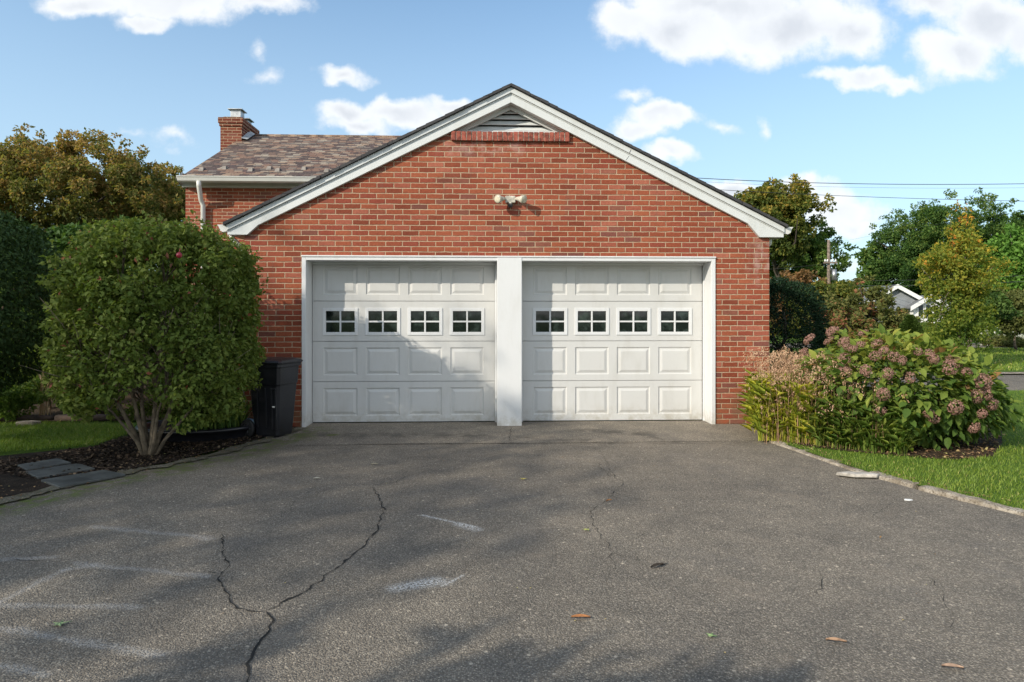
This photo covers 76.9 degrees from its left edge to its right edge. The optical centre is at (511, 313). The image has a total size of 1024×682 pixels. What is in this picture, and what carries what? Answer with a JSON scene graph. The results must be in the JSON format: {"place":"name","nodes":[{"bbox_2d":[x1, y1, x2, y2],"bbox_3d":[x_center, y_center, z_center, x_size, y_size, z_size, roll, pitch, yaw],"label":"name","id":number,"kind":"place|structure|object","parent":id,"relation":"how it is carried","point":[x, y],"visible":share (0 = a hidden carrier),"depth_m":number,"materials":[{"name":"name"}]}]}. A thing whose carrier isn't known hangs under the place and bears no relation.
{"place":"outdoors","nodes":[
{"label":"outdoors","id":0,"kind":"place"},
{"bbox_2d":[21,372,59,414],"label":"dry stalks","id":1,"kind":"object","parent":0,"point":[43,408],"visible":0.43,"depth_m":9.00,"materials":[{"name":"brown plant"}]},
{"bbox_2d":[0,419,135,451],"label":"lawn grass","id":2,"kind":"structure","parent":0,"point":[64,427],"depth_m":7.60,"materials":[{"name":"green plant"}]},
{"bbox_2d":[16,420,40,425],"bbox_3d":[-6.212,1.410,8.307,0.272,0.060,0.126,0,0,5],"label":"stone","id":3,"kind":"object","parent":2,"relation":"on","point":[32,422],"visible":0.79,"depth_m":8.25,"materials":[{"name":"stone"}]},
{"bbox_2d":[176,108,398,374],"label":"brick house","id":4,"kind":"structure","parent":0,"point":[248,166],"depth_m":13.25,"materials":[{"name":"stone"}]},
{"bbox_2d":[0,427,1023,681],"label":"driveway","id":5,"kind":"structure","parent":0,"point":[428,583],"depth_m":3.61,"materials":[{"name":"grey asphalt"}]},
{"bbox_2d":[53,620,71,625],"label":"fallen leaf","id":6,"kind":"object","parent":5,"relation":"on","point":[59,623],"visible":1,"depth_m":2.98,"materials":[{"name":"green plant"}]},
{"bbox_2d":[0,427,305,503],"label":"dirt edge","id":7,"kind":"object","parent":5,"relation":"on","point":[125,471],"visible":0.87,"depth_m":6.08,"materials":[{"name":"brown soil"}]},
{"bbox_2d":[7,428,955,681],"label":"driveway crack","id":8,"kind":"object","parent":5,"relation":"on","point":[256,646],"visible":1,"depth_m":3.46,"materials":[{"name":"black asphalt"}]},
{"bbox_2d":[571,614,589,617],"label":"fallen leaf","id":9,"kind":"object","parent":5,"relation":"on","point":[580,615],"visible":1,"depth_m":3.04,"materials":[{"name":"orange plant"}]},
{"bbox_2d":[826,637,846,642],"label":"fallen leaf","id":10,"kind":"object","parent":5,"relation":"on","point":[836,639],"visible":1,"depth_m":2.83,"materials":[{"name":"beige plant"}]},
{"bbox_2d":[836,471,879,477],"bbox_3d":[3.042,1.413,5.671,0.358,0.030,0.106,0,0,10],"label":"concrete chunk","id":11,"kind":"object","parent":5,"relation":"on","point":[860,474],"visible":1,"depth_m":5.65,"materials":[{"name":"white concrete"}]},
{"bbox_2d":[942,663,963,668],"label":"fallen leaf","id":12,"kind":"object","parent":5,"relation":"on","point":[951,665],"visible":1,"depth_m":2.62,"materials":[{"name":"beige plant"}]},
{"bbox_2d":[0,336,1023,491],"bbox_3d":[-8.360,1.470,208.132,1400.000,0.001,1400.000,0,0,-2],"label":"ground","id":13,"kind":"structure","parent":0,"point":[14,451],"depth_m":7.61,"materials":[{"name":"green plant"}]},
{"bbox_2d":[0,205,67,396],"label":"dark hedge","id":14,"kind":"object","parent":13,"relation":"on","point":[13,229],"visible":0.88,"depth_m":7.15,"materials":[{"name":"green plant"}]},
{"bbox_2d":[0,218,111,317],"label":"dark tree","id":15,"kind":"object","parent":13,"relation":"on","point":[51,230],"visible":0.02,"depth_m":20.18,"materials":[{"name":"green plant"}]},
{"bbox_2d":[4,286,169,342],"bbox_3d":[-13.289,0.235,17.982,12.411,2.323,2.596,0,0,0],"label":"hedgerow","id":16,"kind":"object","parent":13,"relation":"on","point":[94,306],"depth_m":17.98,"materials":[{"name":"green plant"}]},
{"bbox_2d":[0,123,185,278],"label":"locust tree","id":17,"kind":"object","parent":13,"relation":"on","point":[65,173],"visible":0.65,"depth_m":22.03,"materials":[{"name":"green plant"}]},
{"bbox_2d":[39,214,183,292],"bbox_3d":[-11.145,-0.798,19.891,6.560,4.637,4.556,0,0,-2],"label":"dark tree","id":18,"kind":"object","parent":13,"relation":"on","point":[62,243],"visible":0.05,"depth_m":18.24,"materials":[{"name":"green plant"}]},
{"bbox_2d":[1,381,239,421],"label":"garden bed","id":19,"kind":"object","parent":13,"relation":"on","point":[55,411],"depth_m":9.73,"materials":[{"name":"soil"}]},
{"bbox_2d":[0,376,50,420],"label":"garden shrub","id":20,"kind":"object","parent":19,"relation":"on","point":[12,402],"visible":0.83,"depth_m":8.60,"materials":[{"name":"green plant"}]},
{"bbox_2d":[0,415,53,421],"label":"garden timber","id":21,"kind":"object","parent":19,"relation":"on","point":[34,417],"visible":0.71,"depth_m":8.64,"materials":[{"name":"brown wood"}]},
{"bbox_2d":[0,254,79,380],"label":"garden shrub","id":22,"kind":"object","parent":19,"relation":"on","point":[31,310],"visible":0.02,"depth_m":12.96,"materials":[{"name":"green plant"}]},
{"bbox_2d":[13,335,83,407],"bbox_3d":[-6.964,0.882,9.771,1.243,1.130,1.068,0,0,-2],"label":"garden shrub","id":23,"kind":"object","parent":19,"relation":"on","point":[46,369],"visible":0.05,"depth_m":9.67,"materials":[{"name":"green plant"}]},
{"bbox_2d":[47,384,114,413],"bbox_3d":[-6.081,1.232,9.202,0.903,0.509,0.663,0,0,-2],"label":"garden shrub","id":24,"kind":"object","parent":19,"relation":"on","point":[86,402],"visible":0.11,"depth_m":9.01,"materials":[{"name":"green plant"}]},
{"bbox_2d":[20,303,151,383],"bbox_3d":[-7.343,0.552,11.557,2.597,1.791,1.804,0,0,-2],"label":"garden shrub","id":25,"kind":"object","parent":19,"relation":"on","point":[69,349],"depth_m":11.21,"materials":[{"name":"green plant"}]},
{"bbox_2d":[54,414,123,420],"bbox_3d":[-5.701,1.400,8.724,0.880,0.098,0.108,0,0,-4],"label":"garden timber","id":26,"kind":"object","parent":19,"relation":"on","point":[99,417],"visible":0.52,"depth_m":8.68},
{"bbox_2d":[113,273,234,397],"bbox_3d":[-5.247,0.404,10.241,1.974,2.206,1.843,0,0,-2],"label":"garden shrub","id":27,"kind":"object","parent":19,"relation":"on","point":[196,306],"visible":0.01,"depth_m":9.96,"materials":[{"name":"green plant"}]},
{"bbox_2d":[0,430,263,498],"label":"mulch bed","id":28,"kind":"object","parent":13,"relation":"on","point":[15,483],"visible":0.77,"depth_m":6.30,"materials":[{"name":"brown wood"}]},
{"bbox_2d":[17,458,70,470],"bbox_3d":[-4.425,1.423,6.089,0.310,0.022,0.362,0,0,34],"label":"paving stone","id":29,"kind":"object","parent":28,"relation":"on","point":[45,463],"visible":0.86,"depth_m":6.06,"materials":[{"name":"grey stone"}]},
{"bbox_2d":[26,463,94,478],"bbox_3d":[-4.095,1.423,5.854,0.349,0.022,0.437,0,0,39],"label":"paving stone","id":30,"kind":"object","parent":28,"relation":"on","point":[48,472],"visible":0.96,"depth_m":5.82,"materials":[{"name":"grey stone"}]},
{"bbox_2d":[41,470,124,488],"bbox_3d":[-3.714,1.423,5.599,0.374,0.022,0.513,0,0,36],"label":"paving stone","id":31,"kind":"object","parent":28,"relation":"on","point":[76,479],"visible":1,"depth_m":5.53,"materials":[{"name":"grey stone"}]},
{"bbox_2d":[20,201,269,455],"bbox_3d":[-3.625,0.189,6.753,1.959,2.586,2.011,0,0,-2],"label":"clipped bush","id":32,"kind":"object","parent":28,"relation":"on","point":[92,340],"visible":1,"depth_m":6.15,"materials":[{"name":"green plant"}]},
{"bbox_2d":[176,250,181,257],"bbox_3d":[-2.950,-0.537,5.720,0.052,0.087,0.049,0,0,-2],"label":"red bauble","id":33,"kind":"object","parent":32,"relation":"hanging from","point":[178,254],"visible":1,"depth_m":5.71,"materials":[{"name":"paint"}]},
{"bbox_2d":[0,427,294,477],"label":"mulch chips","id":34,"kind":"object","parent":28,"relation":"on","point":[112,441],"visible":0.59,"depth_m":6.48,"materials":[{"name":"brown wood"}]},
{"bbox_2d":[135,418,254,441],"bbox_3d":[-3.699,1.367,7.633,1.400,0.145,1.008,0,0,-2],"label":"garden tub","id":35,"kind":"object","parent":28,"relation":"on","point":[209,434],"visible":0.31,"depth_m":7.24,"materials":[{"name":"black plastic"}]},
{"bbox_2d":[162,395,253,429],"bbox_3d":[-3.578,1.141,7.651,1.301,0.397,1.112,0,0,-2],"label":"strappy plant","id":36,"kind":"object","parent":35,"relation":"on","point":[231,423],"visible":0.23,"depth_m":7.53,"materials":[{"name":"green plant"}]},
{"bbox_2d":[240,357,302,437],"bbox_3d":[-2.856,0.979,7.683,0.551,0.922,0.501,0,0,14],"label":"wheeled bin","id":37,"kind":"object","parent":28,"relation":"on","point":[273,399],"visible":0.85,"depth_m":7.50,"materials":[{"name":"black plastic"}]},
{"bbox_2d":[95,161,183,325],"bbox_3d":[-16.165,-2.756,30.130,6.588,8.532,5.029,0,0,-2],"label":"locust tree","id":38,"kind":"object","parent":13,"relation":"on","point":[176,173],"visible":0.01,"depth_m":29.36,"materials":[{"name":"green plant"}]},
{"bbox_2d":[218,83,792,426],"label":"brick garage","id":39,"kind":"structure","parent":13,"relation":"on","point":[418,274],"depth_m":8.41,"materials":[{"name":"brick"}]},
{"bbox_2d":[313,264,494,422],"bbox_3d":[-1.434,0.368,8.584,2.407,2.139,0.070,0,0,-2],"label":"garage door","id":40,"kind":"structure","parent":39,"relation":"in","point":[392,343],"depth_m":8.56,"materials":[{"name":"paint"}]},
{"bbox_2d":[494,195,526,207],"bbox_3d":[-0.018,-1.434,8.205,0.420,0.148,0.197,0,0,-2],"label":"floodlight","id":41,"kind":"object","parent":39,"relation":"attached to","point":[510,200],"visible":1,"depth_m":8.17,"materials":[{"name":"beige paint"}]},
{"bbox_2d":[522,265,701,420],"bbox_3d":[1.352,0.368,8.696,2.432,2.139,0.070,0,0,-2],"label":"garage door","id":42,"kind":"structure","parent":39,"relation":"in","point":[600,342],"depth_m":8.67,"materials":[{"name":"paint"}]},
{"bbox_2d":[287,420,766,444],"bbox_3d":[0.366,1.436,7.883,6.056,0.001,1.436,0,0,-2],"label":"driveway apron","id":43,"kind":"object","parent":13,"relation":"on","point":[469,432],"visible":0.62,"depth_m":7.81,"materials":[{"name":"grey concrete"}]},
{"bbox_2d":[727,173,837,276],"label":"oak tree","id":44,"kind":"object","parent":13,"relation":"on","point":[790,210],"visible":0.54,"depth_m":53.44,"materials":[{"name":"green plant"}]},
{"bbox_2d":[769,268,830,328],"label":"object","id":45,"kind":"object","parent":13,"relation":"on","point":[806,276],"visible":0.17,"depth_m":38.84,"materials":[{"name":"brown plant"}]},
{"bbox_2d":[769,218,861,282],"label":"oak tree","id":46,"kind":"object","parent":13,"relation":"on","point":[816,254],"visible":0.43,"depth_m":55.63,"materials":[{"name":"green plant"}]},
{"bbox_2d":[769,440,867,471],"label":"kerb","id":47,"kind":"structure","parent":13,"relation":"on","point":[824,459],"depth_m":6.41,"materials":[{"name":"concrete"}]},
{"bbox_2d":[785,280,861,333],"bbox_3d":[18.408,-0.196,37.920,5.663,3.771,4.082,0,0,-2],"label":"shrub","id":48,"kind":"object","parent":13,"relation":"on","point":[842,289],"visible":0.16,"depth_m":37.54,"materials":[{"name":"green plant"}]},
{"bbox_2d":[823,240,836,282],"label":"utility pole","id":49,"kind":"object","parent":13,"relation":"on","point":[834,271],"visible":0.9,"depth_m":47.89,"materials":[{"name":"brown wood"}]},
{"bbox_2d":[824,279,862,299],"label":"oak tree","id":50,"kind":"object","parent":13,"relation":"on","point":[840,281],"depth_m":69.35,"materials":[{"name":"green plant"}]},
{"bbox_2d":[854,241,902,287],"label":"round tree","id":51,"kind":"object","parent":13,"relation":"on","point":[867,254],"visible":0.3,"depth_m":65.52,"materials":[{"name":"green plant"}]},
{"bbox_2d":[769,315,993,334],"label":"hedgerow","id":52,"kind":"object","parent":13,"relation":"on","point":[922,325],"visible":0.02,"depth_m":43.02,"materials":[{"name":"green plant"}]},
{"bbox_2d":[858,284,922,323],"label":"cottage","id":53,"kind":"structure","parent":13,"relation":"on","point":[904,296],"depth_m":45.60,"materials":[{"name":"grey"}]},
{"bbox_2d":[869,471,918,488],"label":"kerb","id":54,"kind":"structure","parent":13,"relation":"on","point":[900,481],"depth_m":5.50,"materials":[{"name":"concrete"}]},
{"bbox_2d":[904,295,948,322],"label":"cottage","id":55,"kind":"structure","parent":13,"relation":"on","point":[916,307],"depth_m":44.89,"materials":[{"name":"white"}]},
{"bbox_2d":[917,304,923,317],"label":"window","id":56,"kind":"structure","parent":55,"relation":"in","point":[921,307],"depth_m":44.90,"materials":[{"name":"white"}]},
{"bbox_2d":[920,319,956,339],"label":"shrub","id":57,"kind":"object","parent":13,"relation":"on","point":[925,323],"visible":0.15,"depth_m":29.89,"materials":[{"name":"green plant"}]},
{"bbox_2d":[865,186,1023,294],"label":"round tree","id":58,"kind":"object","parent":13,"relation":"on","point":[913,243],"visible":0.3,"depth_m":59.78,"materials":[{"name":"green plant"}]},
{"bbox_2d":[918,485,1023,515],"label":"kerb","id":59,"kind":"structure","parent":13,"relation":"on","point":[966,498],"depth_m":4.93,"materials":[{"name":"concrete"}]},
{"bbox_2d":[978,222,1023,316],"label":"tree","id":60,"kind":"object","parent":13,"relation":"on","point":[1010,246],"visible":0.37,"depth_m":42.97,"materials":[{"name":"green plant"}]},
{"bbox_2d":[978,330,1023,344],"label":"flowering shrub","id":61,"kind":"object","parent":13,"relation":"on","point":[1003,334],"visible":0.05,"depth_m":28.74,"materials":[{"name":"grey plant"}]},
{"bbox_2d":[979,334,1023,347],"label":"shrub","id":62,"kind":"object","parent":13,"relation":"on","point":[1003,342],"visible":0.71,"depth_m":27.27,"materials":[{"name":"green plant"}]},
{"bbox_2d":[997,210,1023,228],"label":"round tree","id":63,"kind":"object","parent":13,"relation":"on","point":[1019,215],"visible":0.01,"depth_m":79.16,"materials":[{"name":"green plant"}]},
{"bbox_2d":[0,0,1023,283],"label":"sky","id":64,"kind":"structure","parent":0,"point":[879,95],"materials":[{"name":"blue"}]},
{"bbox_2d":[715,182,872,187],"bbox_3d":[19.928,-6.684,33.098,27.371,0.549,0.207,0,0,-8],"label":"overhead wire","id":65,"kind":"object","parent":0,"point":[788,185],"visible":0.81,"depth_m":32.51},
{"bbox_2d":[700,178,1023,184],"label":"overhead wire","id":66,"kind":"object","parent":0,"point":[855,183],"visible":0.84,"depth_m":31.80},
{"bbox_2d":[728,190,1003,200],"bbox_3d":[19.346,-5.890,32.098,26.629,0.244,0.222,0,0,-9],"label":"overhead wire","id":67,"kind":"object","parent":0,"point":[864,196],"visible":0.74,"depth_m":31.88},
{"bbox_2d":[770,343,996,347],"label":"street","id":68,"kind":"structure","parent":0,"point":[973,345],"depth_m":28.53,"materials":[{"name":"grey asphalt"}]},
{"bbox_2d":[769,347,1023,371],"bbox_3d":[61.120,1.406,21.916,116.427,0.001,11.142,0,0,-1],"label":"lawn","id":69,"kind":"structure","parent":0,"point":[1019,370],"depth_m":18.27,"materials":[{"name":"green plant"}]},
{"bbox_2d":[803,297,876,349],"bbox_3d":[12.079,0.471,23.925,2.488,2.161,2.484,0,0,28],"label":"dogwood tree","id":70,"kind":"object","parent":69,"relation":"on","point":[843,314],"visible":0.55,"depth_m":23.52,"materials":[{"name":"green plant"}]},
{"bbox_2d":[820,275,921,343],"bbox_3d":[14.239,0.172,26.022,4.298,3.484,3.531,0,0,-43],"label":"dogwood tree","id":71,"kind":"object","parent":69,"relation":"on","point":[886,315],"visible":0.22,"depth_m":25.22,"materials":[{"name":"green plant"}]},
{"bbox_2d":[889,314,929,348],"bbox_3d":[12.341,0.726,19.998,1.280,1.429,1.280,0,0,-2],"label":"clipped conifer","id":72,"kind":"object","parent":69,"relation":"on","point":[911,322],"visible":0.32,"depth_m":19.84,"materials":[{"name":"green plant"}]},
{"bbox_2d":[912,199,1019,353],"bbox_3d":[12.124,-0.750,17.462,2.358,4.644,2.322,0,0,-2],"label":"maple tree","id":73,"kind":"object","parent":69,"relation":"on","point":[965,296],"visible":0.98,"depth_m":17.11,"materials":[{"name":"green plant"}]},
{"bbox_2d":[943,285,1022,348],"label":"street tree","id":74,"kind":"object","parent":69,"relation":"on","point":[1003,305],"visible":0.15,"depth_m":22.01,"materials":[{"name":"green plant"}]},
{"bbox_2d":[992,288,1023,349],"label":"tree","id":75,"kind":"object","parent":69,"relation":"on","point":[1013,328],"visible":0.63,"depth_m":24.69,"materials":[{"name":"green plant"}]},
{"bbox_2d":[780,389,1023,508],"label":"lawn","id":76,"kind":"structure","parent":0,"point":[881,459],"depth_m":6.00,"materials":[{"name":"green plant"}]},
{"bbox_2d":[769,275,830,373],"bbox_3d":[4.689,0.438,11.203,1.551,2.240,1.452,0,0,-2],"label":"clipped yew","id":77,"kind":"object","parent":76,"relation":"on","point":[781,286],"visible":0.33,"depth_m":10.79,"materials":[{"name":"green plant"}]},
{"bbox_2d":[780,424,1004,459],"bbox_3d":[4.646,1.414,8.037,2.612,0.001,3.563,0,0,25],"label":"planting bed","id":78,"kind":"object","parent":76,"relation":"on","point":[931,453],"visible":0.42,"depth_m":6.68,"materials":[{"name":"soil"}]},
{"bbox_2d":[736,344,867,447],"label":"ornamental grass","id":79,"kind":"object","parent":78,"relation":"on","point":[773,409],"depth_m":7.15,"materials":[{"name":"green plant"}]},
{"bbox_2d":[790,367,934,454],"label":"ornamental grass","id":80,"kind":"object","parent":78,"relation":"on","point":[856,432],"depth_m":6.65,"materials":[{"name":"green plant"}]},
{"bbox_2d":[788,324,1023,450],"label":"hydrangea","id":81,"kind":"object","parent":78,"relation":"on","point":[972,388],"visible":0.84,"depth_m":6.70,"materials":[{"name":"green plant"}]},
{"bbox_2d":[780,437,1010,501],"bbox_3d":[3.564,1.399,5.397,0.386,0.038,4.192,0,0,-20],"label":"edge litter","id":82,"kind":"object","parent":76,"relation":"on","point":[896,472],"visible":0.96,"depth_m":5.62,"materials":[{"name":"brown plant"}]},
{"bbox_2d":[848,375,1023,390],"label":"side road","id":83,"kind":"structure","parent":0,"point":[1014,382],"depth_m":13.73,"materials":[{"name":"grey asphalt"}]},
{"bbox_2d":[871,372,1023,373],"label":"road kerb","id":84,"kind":"structure","parent":83,"relation":"on","point":[1001,372],"depth_m":15.51,"materials":[{"name":"concrete"}]},
{"bbox_2d":[850,275,1023,280],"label":"overhead wire","id":85,"kind":"object","parent":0,"point":[891,280],"visible":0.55,"depth_m":44.16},
{"bbox_2d":[853,281,1023,285],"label":"overhead wire","id":86,"kind":"object","parent":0,"point":[903,285],"visible":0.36,"depth_m":43.73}
]}

